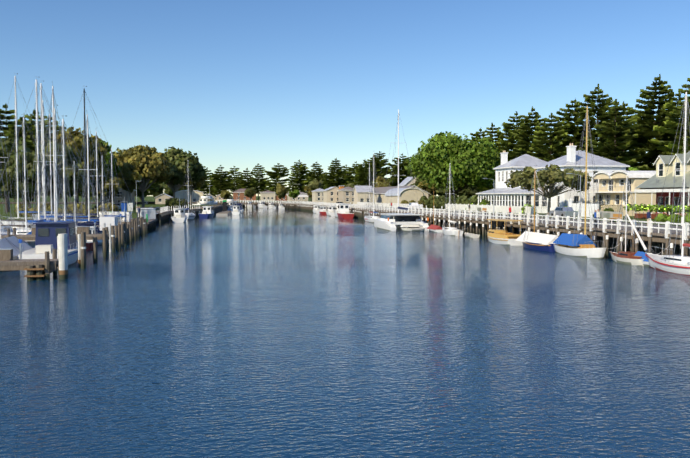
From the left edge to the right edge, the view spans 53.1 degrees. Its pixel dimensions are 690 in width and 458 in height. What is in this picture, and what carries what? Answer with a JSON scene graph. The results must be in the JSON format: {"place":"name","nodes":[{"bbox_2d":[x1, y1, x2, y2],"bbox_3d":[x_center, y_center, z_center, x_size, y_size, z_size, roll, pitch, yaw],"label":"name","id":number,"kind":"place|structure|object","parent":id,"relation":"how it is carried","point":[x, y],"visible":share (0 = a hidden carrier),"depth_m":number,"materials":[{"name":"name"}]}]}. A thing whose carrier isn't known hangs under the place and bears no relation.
{"place":"outdoors","nodes":[
{"label":"outdoors","id":0,"kind":"place"},
{"bbox_2d":[0,196,227,221],"bbox_3d":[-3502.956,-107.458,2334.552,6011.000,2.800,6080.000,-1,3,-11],"label":"ground","id":1,"kind":"structure","parent":0,"point":[16,218],"depth_m":176.29,"materials":[{"name":"green plant"}]},
{"bbox_2d":[0,104,28,209],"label":"pine","id":2,"kind":"object","parent":1,"relation":"on","point":[2,112],"visible":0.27,"depth_m":160.22,"materials":[{"name":"green plant"}]},
{"bbox_2d":[0,137,33,211],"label":"tree","id":3,"kind":"object","parent":1,"relation":"on","point":[9,142],"visible":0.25,"depth_m":134.85,"materials":[{"name":"green plant"}]},
{"bbox_2d":[2,117,46,203],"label":"tree","id":4,"kind":"object","parent":1,"relation":"on","point":[10,133],"visible":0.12,"depth_m":149.83,"materials":[{"name":"green plant"}]},
{"bbox_2d":[0,151,51,208],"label":"tree","id":5,"kind":"object","parent":1,"relation":"on","point":[11,165],"visible":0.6,"depth_m":118.69,"materials":[{"name":"green plant"}]},
{"bbox_2d":[14,109,52,204],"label":"tree","id":6,"kind":"object","parent":1,"relation":"on","point":[33,115],"visible":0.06,"depth_m":165.10,"materials":[{"name":"green plant"}]},
{"bbox_2d":[20,117,73,204],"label":"tree","id":7,"kind":"object","parent":1,"relation":"on","point":[33,147],"visible":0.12,"depth_m":149.04,"materials":[{"name":"green plant"}]},
{"bbox_2d":[41,142,84,204],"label":"tree","id":8,"kind":"object","parent":1,"relation":"on","point":[78,180],"visible":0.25,"depth_m":124.65,"materials":[{"name":"green plant"}]},
{"bbox_2d":[14,202,120,216],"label":"hedge","id":9,"kind":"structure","parent":1,"relation":"on","point":[48,208],"depth_m":105.34,"materials":[{"name":"green plant"}]},
{"bbox_2d":[46,126,111,203],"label":"tree","id":10,"kind":"object","parent":1,"relation":"on","point":[77,137],"visible":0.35,"depth_m":148.45,"materials":[{"name":"green plant"}]},
{"bbox_2d":[87,140,120,205],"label":"tree","id":11,"kind":"object","parent":1,"relation":"on","point":[114,166],"visible":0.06,"depth_m":164.76,"materials":[{"name":"green plant"}]},
{"bbox_2d":[98,177,123,204],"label":"tree","id":12,"kind":"object","parent":1,"relation":"on","point":[116,180],"visible":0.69,"depth_m":149.79,"materials":[{"name":"green plant"}]},
{"bbox_2d":[100,188,135,207],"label":"tree","id":13,"kind":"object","parent":1,"relation":"on","point":[126,195],"depth_m":179.72,"materials":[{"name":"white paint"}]},
{"bbox_2d":[116,163,141,202],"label":"gum tree","id":14,"kind":"object","parent":1,"relation":"on","point":[131,176],"visible":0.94,"depth_m":169.31,"materials":[{"name":"green plant"}]},
{"bbox_2d":[113,145,178,207],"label":"gum tree","id":15,"kind":"object","parent":1,"relation":"on","point":[151,163],"visible":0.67,"depth_m":186.93,"materials":[{"name":"green plant"}]},
{"bbox_2d":[135,178,160,195],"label":"tree","id":16,"kind":"object","parent":1,"relation":"on","point":[148,192],"visible":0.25,"depth_m":275.55,"materials":[{"name":"green plant"}]},
{"bbox_2d":[154,193,172,203],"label":"house","id":17,"kind":"structure","parent":1,"relation":"on","point":[161,198],"depth_m":271.46,"materials":[{"name":"white paint"}]},
{"bbox_2d":[165,198,187,207],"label":"hedge","id":18,"kind":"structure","parent":1,"relation":"on","point":[170,202],"depth_m":178.58,"materials":[{"name":"green plant"}]},
{"bbox_2d":[151,146,206,197],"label":"gum tree","id":19,"kind":"object","parent":1,"relation":"on","point":[180,159],"visible":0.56,"depth_m":202.54,"materials":[{"name":"green plant"}]},
{"bbox_2d":[181,173,206,205],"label":"gum tree","id":20,"kind":"object","parent":1,"relation":"on","point":[196,184],"visible":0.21,"depth_m":225.75,"materials":[{"name":"green plant"}]},
{"bbox_2d":[0,207,689,457],"bbox_3d":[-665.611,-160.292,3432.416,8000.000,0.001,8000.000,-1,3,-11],"label":"water","id":21,"kind":"structure","parent":0,"point":[267,333],"depth_m":20.56,"materials":[{"name":"blue liquid"}]},
{"bbox_2d":[0,138,12,234],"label":"boat","id":22,"kind":"object","parent":21,"relation":"on","point":[5,233],"visible":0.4,"depth_m":58.94,"materials":[{"name":"white metal"}]},
{"bbox_2d":[0,118,16,231],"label":"boat","id":23,"kind":"object","parent":21,"relation":"on","point":[7,227],"visible":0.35,"depth_m":71.45,"materials":[{"name":"white metal"}]},
{"bbox_2d":[0,217,31,258],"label":"boat","id":24,"kind":"object","parent":21,"relation":"on","point":[10,242],"visible":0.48,"depth_m":45.50,"materials":[{"name":"clear fabric"}]},
{"bbox_2d":[1,73,67,216],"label":"boat","id":25,"kind":"object","parent":21,"relation":"on","point":[17,150],"visible":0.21,"depth_m":100.69,"materials":[{"name":"white metal"}]},
{"bbox_2d":[0,113,74,234],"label":"boat","id":26,"kind":"object","parent":21,"relation":"on","point":[26,220],"visible":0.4,"depth_m":66.47,"materials":[{"name":"white metal"}]},
{"bbox_2d":[19,100,59,244],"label":"boat","id":27,"kind":"object","parent":21,"relation":"on","point":[42,116],"visible":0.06,"depth_m":68.07,"materials":[{"name":"white metal"}]},
{"bbox_2d":[29,114,63,223],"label":"boat","id":28,"kind":"object","parent":21,"relation":"on","point":[50,132],"visible":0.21,"depth_m":88.03,"materials":[{"name":"white metal"}]},
{"bbox_2d":[18,221,77,268],"bbox_3d":[-19.673,1.227,47.055,3.224,3.378,9.006,-1,3,-11],"label":"boat","id":29,"kind":"object","parent":21,"relation":"on","point":[46,234],"visible":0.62,"depth_m":45.76,"materials":[{"name":"clear paint"}]},
{"bbox_2d":[1,83,95,224],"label":"boat","id":30,"kind":"object","parent":21,"relation":"in","point":[41,142],"visible":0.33,"depth_m":90.35,"materials":[{"name":"white metal"}]},
{"bbox_2d":[27,82,71,247],"bbox_3d":[-26.325,-5.666,62.167,3.324,15.400,11.090,-1,3,-11],"label":"boat","id":31,"kind":"object","parent":21,"relation":"on","point":[32,243],"visible":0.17,"depth_m":62.66,"materials":[{"name":"white metal"}]},
{"bbox_2d":[1,80,104,224],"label":"boat","id":32,"kind":"object","parent":21,"relation":"on","point":[38,135],"visible":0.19,"depth_m":78.42,"materials":[{"name":"white metal"}]},
{"bbox_2d":[11,105,107,229],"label":"boat","id":33,"kind":"object","parent":21,"relation":"on","point":[56,159],"visible":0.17,"depth_m":74.46,"materials":[{"name":"white metal"}]},
{"bbox_2d":[17,119,109,233],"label":"boat","id":34,"kind":"object","parent":21,"relation":"on","point":[63,187],"visible":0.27,"depth_m":68.41,"materials":[{"name":"white metal"}]},
{"bbox_2d":[52,126,76,218],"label":"boat","id":35,"kind":"object","parent":21,"relation":"on","point":[65,176],"visible":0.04,"depth_m":80.39,"materials":[{"name":"white metal"}]},
{"bbox_2d":[0,214,147,280],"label":"marina jetties","id":36,"kind":"object","parent":21,"relation":"in","point":[39,269],"visible":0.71,"depth_m":43.75,"materials":[{"name":"brown wood"}]},
{"bbox_2d":[0,211,144,261],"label":"marina clutter","id":37,"kind":"object","parent":36,"relation":"on","point":[6,254],"visible":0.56,"depth_m":44.55,"materials":[{"name":"white fabric"}]},
{"bbox_2d":[46,157,111,244],"bbox_3d":[-24.908,-2.434,64.583,7.590,8.710,2.500,-1,3,-11],"label":"boat","id":38,"kind":"object","parent":21,"relation":"on","point":[74,213],"visible":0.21,"depth_m":64.47,"materials":[{"name":"white paint"}]},
{"bbox_2d":[75,226,97,250],"bbox_3d":[-22.611,1.039,60.141,2.200,2.499,5.906,-1,3,-11],"label":"red boat","id":39,"kind":"object","parent":21,"relation":"on","point":[89,245],"visible":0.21,"depth_m":58.41,"materials":[{"name":"clear paint"}]},
{"bbox_2d":[76,111,101,233],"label":"boat","id":40,"kind":"object","parent":21,"relation":"on","point":[98,231],"visible":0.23,"depth_m":67.41,"materials":[{"name":"white metal"}]},
{"bbox_2d":[46,86,140,222],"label":"boat","id":41,"kind":"object","parent":21,"relation":"on","point":[85,193],"visible":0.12,"depth_m":88.35,"materials":[{"name":"white metal"}]},
{"bbox_2d":[32,210,156,232],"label":"marina landing","id":42,"kind":"object","parent":21,"relation":"in","point":[151,222],"visible":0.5,"depth_m":88.11,"materials":[{"name":"white paint"}]},
{"bbox_2d":[86,132,108,222],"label":"boat","id":43,"kind":"object","parent":21,"relation":"on","point":[96,148],"visible":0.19,"depth_m":79.97,"materials":[{"name":"white metal"}]},
{"bbox_2d":[78,157,134,216],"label":"boat","id":44,"kind":"object","parent":21,"relation":"on","point":[102,183],"visible":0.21,"depth_m":86.51,"materials":[{"name":"white metal"}]},
{"bbox_2d":[103,145,122,222],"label":"boat","id":45,"kind":"object","parent":21,"relation":"on","point":[112,188],"visible":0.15,"depth_m":86.50,"materials":[{"name":"white metal"}]},
{"bbox_2d":[171,196,187,222],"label":"boat","id":46,"kind":"object","parent":21,"relation":"on","point":[179,216],"visible":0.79,"depth_m":120.28,"materials":[{"name":"white paint"}]},
{"bbox_2d":[182,164,195,219],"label":"boat","id":47,"kind":"object","parent":21,"relation":"on","point":[190,216],"visible":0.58,"depth_m":134.46,"materials":[{"name":"white paint"}]},
{"bbox_2d":[141,200,253,222],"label":"jetty","id":48,"kind":"object","parent":21,"relation":"in","point":[164,214],"visible":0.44,"depth_m":148.28,"materials":[{"name":"white paint"}]},
{"bbox_2d":[192,195,217,204],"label":"boat","id":49,"kind":"object","parent":21,"relation":"on","point":[204,200],"visible":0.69,"depth_m":254.43,"materials":[{"name":"white paint"}]},
{"bbox_2d":[199,206,213,217],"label":"boat","id":50,"kind":"object","parent":21,"relation":"on","point":[207,212],"visible":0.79,"depth_m":146.70,"materials":[{"name":"white paint"}]},
{"bbox_2d":[231,197,240,214],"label":"boat","id":51,"kind":"object","parent":21,"relation":"on","point":[236,210],"visible":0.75,"depth_m":167.02,"materials":[{"name":"white paint"}]},
{"bbox_2d":[0,200,689,256],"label":"wharf","id":52,"kind":"structure","parent":21,"relation":"in","point":[663,237],"depth_m":61.44,"materials":[{"name":"white paint"}]},
{"bbox_2d":[337,204,353,218],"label":"fishing boat","id":53,"kind":"object","parent":21,"relation":"on","point":[343,212],"visible":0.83,"depth_m":142.79,"materials":[{"name":"clear paint"}]},
{"bbox_2d":[364,163,378,221],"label":"sailboat","id":54,"kind":"object","parent":21,"relation":"on","point":[365,217],"visible":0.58,"depth_m":123.02,"materials":[{"name":"white paint"}]},
{"bbox_2d":[367,156,379,222],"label":"yacht","id":55,"kind":"object","parent":21,"relation":"on","point":[371,219],"visible":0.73,"depth_m":119.25,"materials":[{"name":"white paint"}]},
{"bbox_2d":[374,109,428,230],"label":"catamaran","id":56,"kind":"object","parent":21,"relation":"on","point":[388,221],"visible":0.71,"depth_m":93.10,"materials":[{"name":"white paint"}]},
{"bbox_2d":[427,203,442,232],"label":"red dinghy","id":57,"kind":"object","parent":21,"relation":"on","point":[434,228],"visible":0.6,"depth_m":87.42,"materials":[{"name":"red fabric"}]},
{"bbox_2d":[442,165,462,235],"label":"sailboat","id":58,"kind":"object","parent":21,"relation":"on","point":[452,231],"visible":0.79,"depth_m":81.35,"materials":[{"name":"white paint"}]},
{"bbox_2d":[487,219,522,245],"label":"boat","id":59,"kind":"object","parent":21,"relation":"on","point":[501,236],"visible":0.77,"depth_m":65.52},
{"bbox_2d":[515,165,557,251],"bbox_3d":[16.696,-1.749,59.374,2.027,7.695,6.850,-1,3,-11],"label":"sailboat","id":60,"kind":"object","parent":21,"relation":"on","point":[535,240],"visible":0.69,"depth_m":58.96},
{"bbox_2d":[553,102,605,258],"bbox_3d":[18.041,-3.588,52.327,2.007,12.044,6.683,-1,3,-11],"label":"sailboat","id":61,"kind":"object","parent":21,"relation":"on","point":[584,245],"visible":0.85,"depth_m":51.96,"materials":[{"name":"clear paint"}]},
{"bbox_2d":[609,170,646,265],"bbox_3d":[19.318,-0.692,46.965,1.589,6.775,4.508,-1,3,-11],"label":"sailboat","id":62,"kind":"object","parent":21,"relation":"on","point":[626,257],"visible":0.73,"depth_m":46.84,"materials":[{"name":"clear paint"}]},
{"bbox_2d":[634,251,648,266],"bbox_3d":[19.854,2.051,45.205,1.171,1.046,2.886,-1,3,-11],"label":"boat","id":63,"kind":"object","parent":21,"relation":"on","point":[644,257],"visible":0.15,"depth_m":45.16,"materials":[{"name":"blue fabric"}]},
{"bbox_2d":[645,86,689,275],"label":"sailboat","id":64,"kind":"object","parent":21,"relation":"on","point":[677,264],"visible":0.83,"depth_m":41.05,"materials":[{"name":"clear paint"}]},
{"bbox_2d":[0,196,689,255],"bbox_3d":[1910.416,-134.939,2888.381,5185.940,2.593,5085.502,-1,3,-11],"label":"ground","id":65,"kind":"structure","parent":0,"point":[597,242],"depth_m":76.23,"materials":[{"name":"green plant"}]},
{"bbox_2d":[3,183,183,200],"bbox_3d":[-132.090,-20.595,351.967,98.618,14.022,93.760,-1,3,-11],"label":"tree","id":66,"kind":"object","parent":65,"relation":"on","point":[168,190],"visible":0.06,"depth_m":349.66,"materials":[{"name":"green plant"}]},
{"bbox_2d":[175,190,203,201],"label":"building","id":67,"kind":"structure","parent":65,"relation":"on","point":[196,194],"depth_m":293.44,"materials":[{"name":"white paint"}]},
{"bbox_2d":[164,167,227,197],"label":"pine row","id":68,"kind":"object","parent":65,"relation":"on","point":[212,184],"visible":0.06,"depth_m":419.58,"materials":[{"name":"green plant"}]},
{"bbox_2d":[232,189,255,200],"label":"house","id":69,"kind":"structure","parent":65,"relation":"on","point":[239,193],"depth_m":345.29,"materials":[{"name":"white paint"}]},
{"bbox_2d":[244,187,256,197],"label":"tree","id":70,"kind":"object","parent":65,"relation":"on","point":[251,192],"visible":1,"depth_m":321.31,"materials":[{"name":"green plant"}]},
{"bbox_2d":[260,190,274,200],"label":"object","id":71,"kind":"object","parent":65,"relation":"on","point":[267,195],"visible":0.98,"depth_m":340.24,"materials":[{"name":"white paint"}]},
{"bbox_2d":[275,183,288,200],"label":"tree","id":72,"kind":"object","parent":65,"relation":"on","point":[281,191],"visible":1,"depth_m":310.50,"materials":[{"name":"green plant"}]},
{"bbox_2d":[287,191,307,200],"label":"house","id":73,"kind":"structure","parent":65,"relation":"on","point":[299,198],"depth_m":328.41,"materials":[{"name":"paint"}]},
{"bbox_2d":[184,151,415,199],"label":"tree line","id":74,"kind":"object","parent":65,"relation":"on","point":[360,172],"visible":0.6,"depth_m":388.17,"materials":[{"name":"green plant"}]},
{"bbox_2d":[308,179,323,189],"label":"yellow tree","id":75,"kind":"object","parent":65,"relation":"on","point":[314,184],"visible":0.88,"depth_m":273.69,"materials":[{"name":"green plant"}]},
{"bbox_2d":[311,188,323,201],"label":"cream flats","id":76,"kind":"structure","parent":65,"relation":"on","point":[317,195],"depth_m":259.21,"materials":[{"name":"white paint"}]},
{"bbox_2d":[323,187,338,202],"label":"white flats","id":77,"kind":"structure","parent":65,"relation":"on","point":[330,194],"depth_m":242.31,"materials":[{"name":"paint"}]},
{"bbox_2d":[337,187,353,203],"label":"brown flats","id":78,"kind":"structure","parent":65,"relation":"on","point":[346,195],"depth_m":223.89,"materials":[{"name":"white paint"}]},
{"bbox_2d":[353,186,372,203],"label":"building","id":79,"kind":"structure","parent":65,"relation":"on","point":[360,192],"depth_m":187.22,"materials":[{"name":"paint"}]},
{"bbox_2d":[374,176,390,187],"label":"tree","id":80,"kind":"object","parent":65,"relation":"on","point":[382,181],"visible":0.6,"depth_m":211.33,"materials":[{"name":"green plant"}]},
{"bbox_2d":[374,185,429,202],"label":"building","id":81,"kind":"structure","parent":65,"relation":"on","point":[381,192],"depth_m":190.81,"materials":[{"name":"white paint"}]},
{"bbox_2d":[385,188,424,202],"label":"arched shed","id":82,"kind":"object","parent":65,"relation":"on","point":[408,194],"visible":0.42,"depth_m":155.25,"materials":[{"name":"white paint"}]},
{"bbox_2d":[399,176,415,185],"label":"roof","id":83,"kind":"structure","parent":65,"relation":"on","point":[407,181],"depth_m":218.16,"materials":[{"name":"white paint"}]},
{"bbox_2d":[417,180,436,196],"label":"tree","id":84,"kind":"object","parent":65,"relation":"on","point":[425,188],"visible":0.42,"depth_m":178.03,"materials":[{"name":"green plant"}]},
{"bbox_2d":[410,177,486,198],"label":"bushes","id":85,"kind":"object","parent":65,"relation":"on","point":[468,192],"visible":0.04,"depth_m":216.35,"materials":[{"name":"green plant"}]},
{"bbox_2d":[403,131,500,197],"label":"bright green tree","id":86,"kind":"object","parent":65,"relation":"on","point":[439,154],"visible":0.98,"depth_m":141.58,"materials":[{"name":"green plant"}]},
{"bbox_2d":[420,195,489,208],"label":"hedge under tree","id":87,"kind":"object","parent":65,"relation":"on","point":[440,201],"visible":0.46,"depth_m":132.96,"materials":[{"name":"green plant"}]},
{"bbox_2d":[468,128,495,186],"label":"pine","id":88,"kind":"object","parent":65,"relation":"on","point":[479,134],"visible":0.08,"depth_m":215.33,"materials":[{"name":"green plant"}]},
{"bbox_2d":[477,123,503,190],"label":"pine","id":89,"kind":"object","parent":65,"relation":"on","point":[491,135],"visible":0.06,"depth_m":189.27,"materials":[{"name":"green plant"}]},
{"bbox_2d":[490,111,531,188],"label":"pine","id":90,"kind":"object","parent":65,"relation":"on","point":[507,130],"visible":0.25,"depth_m":182.76,"materials":[{"name":"green plant"}]},
{"bbox_2d":[350,173,681,225],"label":"fence","id":91,"kind":"object","parent":65,"relation":"on","point":[502,208],"visible":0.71,"depth_m":98.17,"materials":[{"name":"white paint"}]},
{"bbox_2d":[507,106,554,160],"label":"pine","id":92,"kind":"object","parent":65,"relation":"on","point":[522,137],"visible":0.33,"depth_m":162.60,"materials":[{"name":"green plant"}]},
{"bbox_2d":[465,199,613,213],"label":"garden shrubs","id":93,"kind":"object","parent":65,"relation":"on","point":[522,208],"visible":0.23,"depth_m":96.53,"materials":[{"name":"green plant"}]},
{"bbox_2d":[526,113,569,161],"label":"pine","id":94,"kind":"object","parent":65,"relation":"on","point":[543,150],"visible":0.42,"depth_m":146.49,"materials":[{"name":"green plant"}]},
{"bbox_2d":[504,164,591,214],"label":"olive tree","id":95,"kind":"object","parent":65,"relation":"on","point":[550,176],"visible":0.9,"depth_m":87.00,"materials":[{"name":"green plant"}]},
{"bbox_2d":[476,143,629,212],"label":"white house","id":96,"kind":"structure","parent":65,"relation":"on","point":[502,193],"depth_m":99.44,"materials":[{"name":"paint"}]},
{"bbox_2d":[552,99,597,157],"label":"pine","id":97,"kind":"object","parent":65,"relation":"on","point":[567,118],"visible":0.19,"depth_m":146.88,"materials":[{"name":"green plant"}]},
{"bbox_2d":[567,84,627,158],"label":"pine","id":98,"kind":"object","parent":65,"relation":"on","point":[597,109],"visible":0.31,"depth_m":146.75,"materials":[{"name":"green plant"}]},
{"bbox_2d":[583,99,647,170],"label":"pine","id":99,"kind":"object","parent":65,"relation":"on","point":[606,133],"visible":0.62,"depth_m":120.11,"materials":[{"name":"green plant"}]},
{"bbox_2d":[583,170,655,215],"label":"cream house","id":100,"kind":"structure","parent":65,"relation":"on","point":[612,185],"depth_m":87.58,"materials":[{"name":"white paint"}]},
{"bbox_2d":[612,101,650,166],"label":"pine","id":101,"kind":"object","parent":65,"relation":"on","point":[627,109],"depth_m":145.42,"materials":[{"name":"green plant"}]},
{"bbox_2d":[593,203,689,222],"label":"rose hedge plants","id":102,"kind":"object","parent":65,"relation":"on","point":[660,216],"visible":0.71,"depth_m":68.57,"materials":[{"name":"green plant"}]},
{"bbox_2d":[614,74,689,170],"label":"pine","id":103,"kind":"object","parent":65,"relation":"on","point":[647,121],"visible":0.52,"depth_m":124.48,"materials":[{"name":"green plant"}]},
{"bbox_2d":[643,92,683,163],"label":"pine","id":104,"kind":"object","parent":65,"relation":"on","point":[679,97],"visible":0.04,"depth_m":144.63,"materials":[{"name":"green plant"}]},
{"bbox_2d":[650,78,689,170],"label":"pine","id":105,"kind":"object","parent":65,"relation":"on","point":[671,123],"visible":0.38,"depth_m":110.83,"materials":[{"name":"green plant"}]},
{"bbox_2d":[0,0,689,195],"label":"sky","id":106,"kind":"structure","parent":0,"point":[242,84],"materials":[{"name":"blue"}]},
{"bbox_2d":[274,202,689,231],"bbox_3d":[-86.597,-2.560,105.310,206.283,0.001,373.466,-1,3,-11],"label":"railing","id":107,"kind":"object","parent":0,"point":[637,224],"depth_m":67.22,"materials":[{"name":"white wood"}]},
{"bbox_2d":[360,202,689,251],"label":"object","id":108,"kind":"structure","parent":0,"point":[561,211],"depth_m":76.27,"materials":[{"name":"fabric"}]},
{"bbox_2d":[634,151,689,220],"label":"yellow house","id":109,"kind":"structure","parent":0,"point":[655,182],"depth_m":75.56,"materials":[{"name":"white paint"}]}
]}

